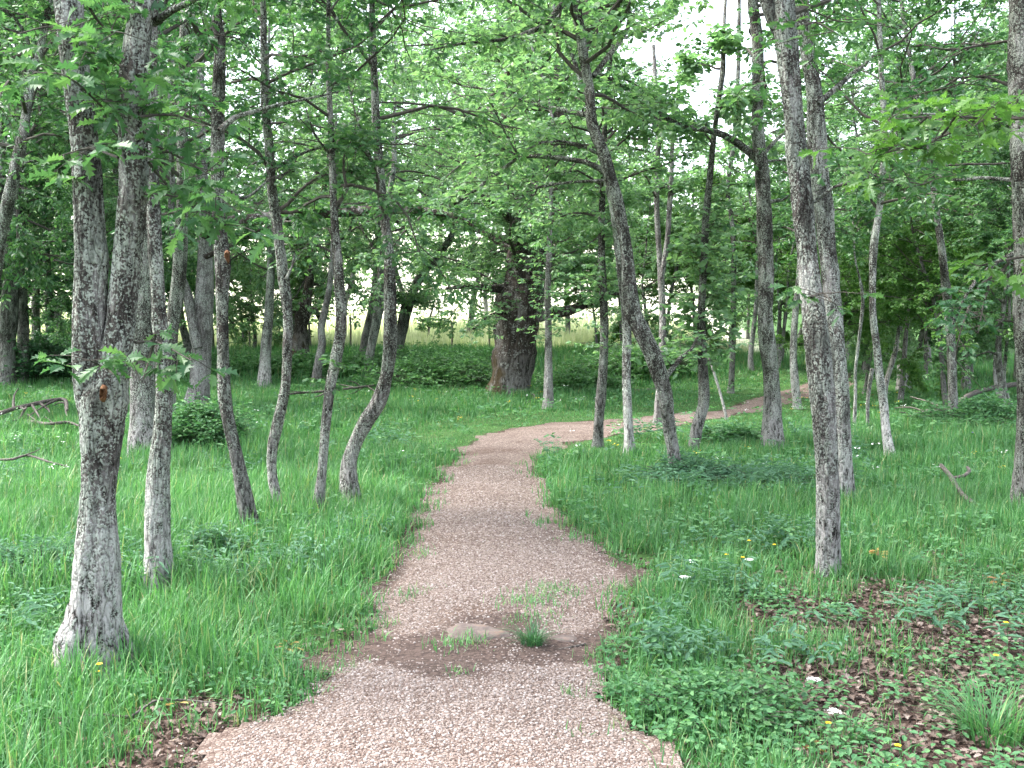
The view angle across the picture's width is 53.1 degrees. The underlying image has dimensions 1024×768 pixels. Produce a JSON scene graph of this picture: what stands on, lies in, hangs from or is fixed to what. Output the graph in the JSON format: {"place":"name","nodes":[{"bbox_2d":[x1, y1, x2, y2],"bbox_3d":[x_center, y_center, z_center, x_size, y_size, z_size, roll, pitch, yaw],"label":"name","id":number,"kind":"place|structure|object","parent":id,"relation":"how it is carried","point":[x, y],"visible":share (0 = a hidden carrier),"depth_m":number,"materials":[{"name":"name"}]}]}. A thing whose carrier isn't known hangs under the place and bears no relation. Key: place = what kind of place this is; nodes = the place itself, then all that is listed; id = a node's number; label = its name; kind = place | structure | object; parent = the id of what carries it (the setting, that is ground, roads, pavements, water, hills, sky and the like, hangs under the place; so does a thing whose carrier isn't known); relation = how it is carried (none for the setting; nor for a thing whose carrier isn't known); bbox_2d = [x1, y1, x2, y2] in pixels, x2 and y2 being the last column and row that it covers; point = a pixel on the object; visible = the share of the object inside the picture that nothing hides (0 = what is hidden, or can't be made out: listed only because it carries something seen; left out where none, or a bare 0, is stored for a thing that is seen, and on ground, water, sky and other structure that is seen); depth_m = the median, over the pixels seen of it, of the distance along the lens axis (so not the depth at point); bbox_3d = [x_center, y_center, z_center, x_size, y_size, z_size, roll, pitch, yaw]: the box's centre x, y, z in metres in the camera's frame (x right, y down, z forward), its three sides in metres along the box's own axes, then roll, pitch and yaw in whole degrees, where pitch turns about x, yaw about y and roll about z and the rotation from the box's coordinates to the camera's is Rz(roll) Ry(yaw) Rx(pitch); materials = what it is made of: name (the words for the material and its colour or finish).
{"place":"outdoors","nodes":[
{"label":"outdoors","id":0,"kind":"place"},
{"bbox_2d":[6,0,1008,234],"label":"sky","id":1,"kind":"structure","parent":0,"point":[666,48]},
{"bbox_2d":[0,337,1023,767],"bbox_3d":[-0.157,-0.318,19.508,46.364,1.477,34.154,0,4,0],"label":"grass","id":2,"kind":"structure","parent":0,"point":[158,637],"depth_m":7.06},
{"bbox_2d":[0,216,1023,767],"bbox_3d":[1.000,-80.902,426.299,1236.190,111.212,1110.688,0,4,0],"label":"ground","id":3,"kind":"structure","parent":0,"point":[684,406],"depth_m":5.71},
{"bbox_2d":[0,388,68,421],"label":"fallen branch","id":4,"kind":"object","parent":3,"relation":"on","point":[23,407],"visible":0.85,"depth_m":15.29,"materials":[{"name":"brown wood"}]},
{"bbox_2d":[1,331,71,382],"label":"scrub bush","id":5,"kind":"object","parent":3,"relation":"on","point":[36,369],"visible":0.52,"depth_m":23.60,"materials":[{"name":"green plant"}]},
{"bbox_2d":[9,4,72,333],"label":"oak tree","id":6,"kind":"object","parent":3,"relation":"on","point":[47,274],"visible":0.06,"depth_m":25.70,"materials":[{"name":"green plant"}]},
{"bbox_2d":[0,0,112,385],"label":"oak tree","id":7,"kind":"object","parent":3,"relation":"on","point":[8,323],"visible":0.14,"depth_m":23.07,"materials":[{"name":"green plant"}]},
{"bbox_2d":[1,0,111,383],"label":"oak tree","id":8,"kind":"object","parent":3,"relation":"on","point":[23,327],"visible":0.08,"depth_m":23.60,"materials":[{"name":"green plant"}]},
{"bbox_2d":[0,0,113,340],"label":"oak tree","id":9,"kind":"object","parent":3,"relation":"on","point":[40,262],"visible":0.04,"depth_m":26.03,"materials":[{"name":"green plant"}]},
{"bbox_2d":[0,0,114,324],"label":"oak tree","id":10,"kind":"object","parent":3,"relation":"on","point":[36,220],"visible":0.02,"depth_m":23.93,"materials":[{"name":"green plant"}]},
{"bbox_2d":[0,0,117,280],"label":"oak tree","id":11,"kind":"object","parent":3,"relation":"on","point":[18,161],"visible":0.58,"depth_m":11.17,"materials":[{"name":"green plant"}]},
{"bbox_2d":[0,525,128,584],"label":"fern bush","id":12,"kind":"object","parent":3,"relation":"on","point":[9,553],"visible":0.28,"depth_m":6.15,"materials":[{"name":"green plant"}]},
{"bbox_2d":[0,0,191,300],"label":"oak tree","id":13,"kind":"object","parent":3,"relation":"on","point":[19,244],"visible":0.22,"depth_m":16.30,"materials":[{"name":"green plant"}]},
{"bbox_2d":[3,59,189,373],"bbox_3d":[-7.208,-2.474,17.323,3.428,6.200,3.507,-1,4,-12],"label":"oak tree","id":14,"kind":"object","parent":3,"relation":"on","point":[110,213],"visible":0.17,"depth_m":17.39,"materials":[{"name":"green plant"}]},
{"bbox_2d":[0,1,262,359],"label":"oak tree","id":15,"kind":"object","parent":3,"relation":"on","point":[184,332],"visible":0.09,"depth_m":26.82,"materials":[{"name":"green plant"}]},
{"bbox_2d":[5,6,282,325],"bbox_3d":[-8.850,-5.709,24.709,6.545,11.837,6.694,0,4,-7],"label":"oak tree","id":16,"kind":"object","parent":3,"relation":"on","point":[167,284],"visible":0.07,"depth_m":23.64,"materials":[{"name":"green plant"}]},
{"bbox_2d":[0,0,290,681],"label":"oak tree","id":17,"kind":"object","parent":3,"relation":"on","point":[101,350],"visible":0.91,"depth_m":4.49,"materials":[{"name":"grey plant"}]},
{"bbox_2d":[5,0,288,457],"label":"oak tree","id":18,"kind":"object","parent":3,"relation":"on","point":[142,404],"visible":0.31,"depth_m":11.32,"materials":[{"name":"grey plant"}]},
{"bbox_2d":[2,0,314,417],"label":"oak tree","id":19,"kind":"object","parent":3,"relation":"on","point":[177,290],"visible":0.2,"depth_m":13.13,"materials":[{"name":"green plant"}]},
{"bbox_2d":[127,392,266,450],"bbox_3d":[-3.761,0.468,12.303,1.564,0.743,1.237,1,4,15],"label":"leafy bush","id":20,"kind":"object","parent":3,"relation":"on","point":[203,423],"visible":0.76,"depth_m":12.14,"materials":[{"name":"green plant"}]},
{"bbox_2d":[84,0,312,599],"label":"oak tree","id":21,"kind":"object","parent":3,"relation":"on","point":[157,525],"visible":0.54,"depth_m":5.82,"materials":[{"name":"grey plant"}]},
{"bbox_2d":[172,519,252,563],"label":"fern bush","id":22,"kind":"object","parent":3,"relation":"on","point":[197,539],"visible":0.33,"depth_m":6.63,"materials":[{"name":"green plant"}]},
{"bbox_2d":[190,237,280,346],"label":"oak tree","id":23,"kind":"object","parent":3,"relation":"on","point":[236,289],"visible":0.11,"depth_m":32.52,"materials":[{"name":"green plant"}]},
{"bbox_2d":[211,350,281,373],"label":"scrub bush","id":24,"kind":"object","parent":3,"relation":"on","point":[237,361],"visible":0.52,"depth_m":24.95,"materials":[{"name":"green plant"}]},
{"bbox_2d":[84,0,410,530],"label":"oak tree","id":25,"kind":"object","parent":3,"relation":"on","point":[216,44],"visible":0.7,"depth_m":7.33,"materials":[{"name":"green plant"}]},
{"bbox_2d":[214,182,293,348],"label":"oak tree","id":26,"kind":"object","parent":3,"relation":"on","point":[251,306],"visible":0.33,"depth_m":30.45,"materials":[{"name":"green plant"}]},
{"bbox_2d":[7,0,502,405],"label":"oak tree","id":27,"kind":"object","parent":3,"relation":"on","point":[199,306],"visible":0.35,"depth_m":17.47,"materials":[{"name":"green plant"}]},
{"bbox_2d":[164,0,424,386],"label":"oak tree","id":28,"kind":"object","parent":3,"relation":"on","point":[270,282],"visible":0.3,"depth_m":23.28,"materials":[{"name":"green plant"}]},
{"bbox_2d":[158,0,448,508],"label":"oak tree","id":29,"kind":"object","parent":3,"relation":"on","point":[284,270],"visible":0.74,"depth_m":8.04,"materials":[{"name":"green plant"}]},
{"bbox_2d":[242,340,379,376],"bbox_3d":[-4.911,-0.641,25.022,3.322,0.919,2.554,-1,4,-10],"label":"scrub bush","id":30,"kind":"object","parent":3,"relation":"on","point":[307,364],"visible":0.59,"depth_m":24.70,"materials":[{"name":"green plant"}]},
{"bbox_2d":[188,0,443,386],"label":"oak tree","id":31,"kind":"object","parent":3,"relation":"on","point":[320,351],"visible":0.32,"depth_m":23.08,"materials":[{"name":"green plant"}]},
{"bbox_2d":[205,0,432,331],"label":"oak tree","id":32,"kind":"object","parent":3,"relation":"on","point":[300,51],"visible":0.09,"depth_m":30.96,"materials":[{"name":"green plant"}]},
{"bbox_2d":[226,15,416,356],"bbox_3d":[-5.084,-5.206,27.192,5.206,9.634,6.114,0,4,-6],"label":"oak tree","id":33,"kind":"object","parent":3,"relation":"on","point":[302,316],"visible":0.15,"depth_m":26.99,"materials":[{"name":"green plant"}]},
{"bbox_2d":[175,0,473,507],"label":"oak tree","id":34,"kind":"object","parent":3,"relation":"on","point":[345,148],"visible":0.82,"depth_m":7.91,"materials":[{"name":"green plant"}]},
{"bbox_2d":[246,2,482,332],"bbox_3d":[-6.083,-8.593,38.586,8.968,14.361,9.483,1,4,22],"label":"oak tree","id":35,"kind":"object","parent":3,"relation":"on","point":[275,41],"visible":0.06,"depth_m":38.36,"materials":[{"name":"green plant"}]},
{"bbox_2d":[159,0,576,511],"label":"oak tree","id":36,"kind":"object","parent":3,"relation":"on","point":[367,419],"visible":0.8,"depth_m":8.47,"materials":[{"name":"green plant"}]},
{"bbox_2d":[263,3,478,309],"bbox_3d":[-5.299,-8.039,38.541,8.541,13.677,9.031,-1,4,-20],"label":"oak tree","id":37,"kind":"object","parent":3,"relation":"on","point":[413,148],"visible":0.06,"depth_m":37.92,"materials":[{"name":"green plant"}]},
{"bbox_2d":[270,0,481,354],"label":"oak tree","id":38,"kind":"object","parent":3,"relation":"on","point":[365,332],"visible":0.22,"depth_m":26.66,"materials":[{"name":"green plant"}]},
{"bbox_2d":[16,289,757,351],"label":"field grass","id":39,"kind":"structure","parent":3,"relation":"on","point":[582,334],"depth_m":36.90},
{"bbox_2d":[312,3,503,306],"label":"oak tree","id":40,"kind":"object","parent":3,"relation":"on","point":[415,121],"visible":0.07,"depth_m":42.68,"materials":[{"name":"green plant"}]},
{"bbox_2d":[356,208,463,354],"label":"oak tree","id":41,"kind":"object","parent":3,"relation":"on","point":[408,300],"visible":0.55,"depth_m":27.21,"materials":[{"name":"green plant"}]},
{"bbox_2d":[344,333,490,369],"bbox_3d":[-2.496,-0.813,25.989,4.749,0.966,3.131,0,4,0],"label":"bramble bush","id":42,"kind":"object","parent":3,"relation":"on","point":[401,353],"visible":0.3,"depth_m":25.74,"materials":[{"name":"green plant"}]},
{"bbox_2d":[5,120,834,277],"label":"distant wood","id":43,"kind":"object","parent":3,"relation":"on","point":[365,271],"visible":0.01,"depth_m":97.27,"materials":[{"name":"plant"}]},
{"bbox_2d":[262,0,578,370],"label":"oak tree","id":44,"kind":"object","parent":3,"relation":"on","point":[377,315],"visible":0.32,"depth_m":25.35,"materials":[{"name":"green plant"}]},
{"bbox_2d":[348,344,543,390],"bbox_3d":[-1.429,-0.350,22.824,4.383,1.111,3.110,-1,4,-18],"label":"bramble bush","id":45,"kind":"object","parent":3,"relation":"on","point":[435,369],"visible":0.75,"depth_m":22.26,"materials":[{"name":"green plant"}]},
{"bbox_2d":[395,11,504,314],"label":"oak tree","id":46,"kind":"object","parent":3,"relation":"on","point":[485,306],"visible":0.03,"depth_m":47.21,"materials":[{"name":"green plant"}]},
{"bbox_2d":[0,369,1023,767],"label":"herb cover","id":47,"kind":"object","parent":3,"relation":"on","point":[894,763],"visible":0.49,"depth_m":5.24,"materials":[{"name":"green plant"}]},
{"bbox_2d":[0,413,1023,664],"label":"fern cover","id":48,"kind":"object","parent":3,"relation":"on","point":[764,639],"visible":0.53,"depth_m":6.02,"materials":[{"name":"green plant"}]},
{"bbox_2d":[3,507,1023,767],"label":"fallen leaves","id":49,"kind":"object","parent":3,"relation":"on","point":[851,695],"visible":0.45,"depth_m":4.55,"materials":[{"name":"brown plant"}]},
{"bbox_2d":[391,0,641,334],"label":"oak tree","id":50,"kind":"object","parent":3,"relation":"on","point":[435,24],"visible":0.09,"depth_m":32.01,"materials":[{"name":"green plant"}]},
{"bbox_2d":[396,11,652,334],"bbox_3d":[0.159,-7.489,37.059,10.174,12.668,7.923,1,4,13],"label":"oak tree","id":51,"kind":"object","parent":3,"relation":"on","point":[463,240],"visible":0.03,"depth_m":37.27,"materials":[{"name":"green plant"}]},
{"bbox_2d":[294,0,782,397],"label":"oak tree","id":52,"kind":"object","parent":3,"relation":"on","point":[513,355],"visible":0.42,"depth_m":20.52,"materials":[{"name":"green plant"}]},
{"bbox_2d":[471,0,644,408],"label":"oak tree","id":53,"kind":"object","parent":3,"relation":"on","point":[547,309],"visible":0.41,"depth_m":17.97,"materials":[{"name":"green plant"}]},
{"bbox_2d":[416,0,704,349],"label":"oak tree","id":54,"kind":"object","parent":3,"relation":"on","point":[446,327],"visible":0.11,"depth_m":29.43,"materials":[{"name":"green plant"}]},
{"bbox_2d":[389,0,752,468],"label":"oak tree","id":55,"kind":"object","parent":3,"relation":"on","point":[647,345],"visible":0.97,"depth_m":9.82,"materials":[{"name":"green plant"}]},
{"bbox_2d":[531,359,640,392],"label":"scrub bush","id":56,"kind":"object","parent":3,"relation":"on","point":[575,374],"visible":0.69,"depth_m":21.74,"materials":[{"name":"green plant"}]},
{"bbox_2d":[469,0,709,447],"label":"oak tree","id":57,"kind":"object","parent":3,"relation":"on","point":[602,226],"visible":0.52,"depth_m":12.57,"materials":[{"name":"green plant"}]},
{"bbox_2d":[544,224,642,350],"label":"oak tree","id":58,"kind":"object","parent":3,"relation":"on","point":[571,299],"visible":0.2,"depth_m":28.59,"materials":[{"name":"green plant"}]},
{"bbox_2d":[500,0,708,454],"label":"oak tree","id":59,"kind":"object","parent":3,"relation":"on","point":[626,372],"visible":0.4,"depth_m":11.97,"materials":[{"name":"green plant"}]},
{"bbox_2d":[558,173,680,345],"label":"oak tree","id":60,"kind":"object","parent":3,"relation":"on","point":[619,327],"visible":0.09,"depth_m":31.16,"materials":[{"name":"green plant"}]},
{"bbox_2d":[560,335,728,378],"bbox_3d":[3.195,-0.662,24.595,4.111,1.115,2.875,0,4,0],"label":"scrub bush","id":61,"kind":"object","parent":3,"relation":"on","point":[642,368],"visible":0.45,"depth_m":24.23,"materials":[{"name":"green plant"}]},
{"bbox_2d":[606,181,695,351],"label":"oak tree","id":62,"kind":"object","parent":3,"relation":"on","point":[647,314],"visible":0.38,"depth_m":25.43,"materials":[{"name":"green plant"}]},
{"bbox_2d":[607,44,706,423],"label":"oak tree","id":63,"kind":"object","parent":3,"relation":"on","point":[670,186],"visible":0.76,"depth_m":15.47,"materials":[{"name":"green plant"}]},
{"bbox_2d":[592,161,754,340],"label":"oak tree","id":64,"kind":"object","parent":3,"relation":"on","point":[680,286],"visible":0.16,"depth_m":29.71,"materials":[{"name":"green plant"}]},
{"bbox_2d":[617,170,753,346],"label":"oak tree","id":65,"kind":"object","parent":3,"relation":"on","point":[672,241],"visible":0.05,"depth_m":34.08,"materials":[{"name":"green plant"}]},
{"bbox_2d":[634,446,747,484],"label":"fern bush","id":66,"kind":"object","parent":3,"relation":"on","point":[691,463],"visible":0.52,"depth_m":9.87,"materials":[{"name":"green plant"}]},
{"bbox_2d":[610,659,817,743],"bbox_3d":[0.792,1.234,4.072,0.786,0.278,0.724,1,4,21],"label":"leafy clump","id":67,"kind":"object","parent":3,"relation":"on","point":[691,694],"visible":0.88,"depth_m":4.00,"materials":[{"name":"green plant"}]},
{"bbox_2d":[653,0,784,449],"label":"oak tree","id":68,"kind":"object","parent":3,"relation":"on","point":[724,41],"visible":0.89,"depth_m":12.59,"materials":[{"name":"green plant"}]},
{"bbox_2d":[678,420,760,444],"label":"leafy clump","id":69,"kind":"object","parent":3,"relation":"on","point":[736,431],"visible":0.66,"depth_m":12.99,"materials":[{"name":"green plant"}]},
{"bbox_2d":[579,0,883,448],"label":"oak tree","id":70,"kind":"object","parent":3,"relation":"on","point":[772,426],"visible":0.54,"depth_m":12.25,"materials":[{"name":"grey plant"}]},
{"bbox_2d":[669,162,796,356],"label":"oak tree","id":71,"kind":"object","parent":3,"relation":"on","point":[741,220],"visible":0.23,"depth_m":26.66,"materials":[{"name":"green plant"}]},
{"bbox_2d":[707,0,771,392],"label":"oak tree","id":72,"kind":"object","parent":3,"relation":"on","point":[734,304],"visible":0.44,"depth_m":21.56,"materials":[{"name":"green plant"}]},
{"bbox_2d":[675,457,815,494],"bbox_3d":[2.398,0.875,9.604,1.294,0.335,1.356,-2,4,-29],"label":"fern bush","id":73,"kind":"object","parent":3,"relation":"on","point":[782,473],"visible":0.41,"depth_m":9.53,"materials":[{"name":"green plant"}]},
{"bbox_2d":[674,74,847,370],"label":"oak tree","id":74,"kind":"object","parent":3,"relation":"on","point":[752,341],"visible":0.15,"depth_m":25.59,"materials":[{"name":"green plant"}]},
{"bbox_2d":[716,135,837,367],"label":"oak tree","id":75,"kind":"object","parent":3,"relation":"on","point":[779,351],"visible":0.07,"depth_m":26.75,"materials":[{"name":"green plant"}]},
{"bbox_2d":[724,144,925,424],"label":"oak tree","id":76,"kind":"object","parent":3,"relation":"on","point":[860,209],"visible":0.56,"depth_m":14.38,"materials":[{"name":"green plant"}]},
{"bbox_2d":[727,62,924,408],"bbox_3d":[5.686,-2.567,18.619,3.579,6.556,3.341,3,5,37],"label":"oak tree","id":77,"kind":"object","parent":3,"relation":"on","point":[794,374],"visible":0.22,"depth_m":18.59,"materials":[{"name":"green plant"}]},
{"bbox_2d":[718,0,972,577],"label":"oak tree","id":78,"kind":"object","parent":3,"relation":"on","point":[781,19],"visible":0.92,"depth_m":6.19,"materials":[{"name":"grey plant"}]},
{"bbox_2d":[795,0,896,502],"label":"oak tree","id":79,"kind":"object","parent":3,"relation":"on","point":[824,209],"visible":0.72,"depth_m":8.76,"materials":[{"name":"grey plant"}]},
{"bbox_2d":[801,707,896,754],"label":"grass tuft","id":80,"kind":"object","parent":3,"relation":"on","point":[852,736],"visible":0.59,"depth_m":3.85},
{"bbox_2d":[773,222,930,380],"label":"oak tree","id":81,"kind":"object","parent":3,"relation":"on","point":[846,299],"visible":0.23,"depth_m":19.51,"materials":[{"name":"green plant"}]},
{"bbox_2d":[734,0,980,263],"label":"oak tree","id":82,"kind":"object","parent":3,"relation":"on","point":[852,56],"visible":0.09,"depth_m":30.29,"materials":[{"name":"green plant"}]},
{"bbox_2d":[727,0,1007,456],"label":"oak tree","id":83,"kind":"object","parent":3,"relation":"on","point":[954,202],"visible":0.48,"depth_m":11.60,"materials":[{"name":"green plant"}]},
{"bbox_2d":[799,151,936,393],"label":"oak tree","id":84,"kind":"object","parent":3,"relation":"on","point":[912,341],"visible":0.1,"depth_m":21.61,"materials":[{"name":"green plant"}]},
{"bbox_2d":[774,3,978,373],"bbox_3d":[9.412,-4.767,26.677,5.364,9.650,5.619,0,4,-8],"label":"oak tree","id":85,"kind":"object","parent":3,"relation":"on","point":[926,23],"visible":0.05,"depth_m":25.97,"materials":[{"name":"green plant"}]},
{"bbox_2d":[799,0,1010,416],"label":"oak tree","id":86,"kind":"object","parent":3,"relation":"on","point":[997,54],"visible":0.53,"depth_m":14.11,"materials":[{"name":"green plant"}]},
{"bbox_2d":[798,148,1013,401],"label":"oak tree","id":87,"kind":"object","parent":3,"relation":"on","point":[915,373],"visible":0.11,"depth_m":19.71,"materials":[{"name":"green plant"}]},
{"bbox_2d":[798,88,1023,298],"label":"oak tree","id":88,"kind":"object","parent":3,"relation":"on","point":[982,113],"visible":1,"depth_m":4.92,"materials":[{"name":"green plant"}]},
{"bbox_2d":[824,0,997,389],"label":"oak tree","id":89,"kind":"object","parent":3,"relation":"on","point":[835,181],"visible":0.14,"depth_m":22.12,"materials":[{"name":"green plant"}]},
{"bbox_2d":[819,159,1013,405],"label":"oak tree","id":90,"kind":"object","parent":3,"relation":"on","point":[898,303],"visible":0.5,"depth_m":17.80,"materials":[{"name":"green plant"}]},
{"bbox_2d":[830,0,1012,390],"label":"oak tree","id":91,"kind":"object","parent":3,"relation":"on","point":[941,56],"visible":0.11,"depth_m":21.17,"materials":[{"name":"green plant"}]},
{"bbox_2d":[880,0,1023,509],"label":"oak tree","id":92,"kind":"object","parent":3,"relation":"on","point":[1014,67],"visible":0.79,"depth_m":8.36,"materials":[{"name":"green plant"}]},
{"bbox_2d":[904,76,1014,404],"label":"oak tree","id":93,"kind":"object","parent":3,"relation":"on","point":[1003,153],"visible":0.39,"depth_m":16.96,"materials":[{"name":"green plant"}]},
{"bbox_2d":[902,386,1016,429],"bbox_3d":[6.647,0.389,14.491,2.212,0.709,1.882,0,4,0],"label":"scrub bush","id":94,"kind":"object","parent":3,"relation":"on","point":[994,411],"visible":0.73,"depth_m":14.35,"materials":[{"name":"green plant"}]},
{"bbox_2d":[897,664,1023,759],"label":"grass tuft","id":95,"kind":"object","parent":3,"relation":"on","point":[998,718],"visible":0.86,"depth_m":3.94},
{"bbox_2d":[917,0,1008,233],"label":"oak tree","id":96,"kind":"object","parent":3,"relation":"on","point":[985,61],"visible":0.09,"depth_m":18.40,"materials":[{"name":"green plant"}]},
{"bbox_2d":[919,101,1013,407],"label":"oak tree","id":97,"kind":"object","parent":3,"relation":"on","point":[978,237],"visible":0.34,"depth_m":17.05,"materials":[{"name":"green plant"}]},
{"bbox_2d":[932,2,1015,380],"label":"oak tree","id":98,"kind":"object","parent":3,"relation":"on","point":[959,355],"visible":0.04,"depth_m":24.13,"materials":[{"name":"green plant"}]},
{"bbox_2d":[194,373,853,767],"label":"path","id":99,"kind":"structure","parent":0,"point":[510,447],"depth_m":4.95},
{"bbox_2d":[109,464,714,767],"bbox_3d":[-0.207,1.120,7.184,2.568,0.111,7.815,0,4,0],"label":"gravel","id":100,"kind":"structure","parent":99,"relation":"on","point":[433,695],"depth_m":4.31,"materials":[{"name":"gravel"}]},
{"bbox_2d":[446,623,510,641],"bbox_3d":[-0.152,1.240,5.087,0.358,0.064,0.272,0,4,0],"label":"rock","id":101,"kind":"object","parent":99,"relation":"on","point":[480,629],"visible":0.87,"depth_m":5.04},
{"bbox_2d":[485,615,573,646],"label":"grass tuft","id":102,"kind":"object","parent":99,"relation":"on","point":[533,636],"visible":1,"depth_m":4.93,"materials":[{"name":"green plant"}]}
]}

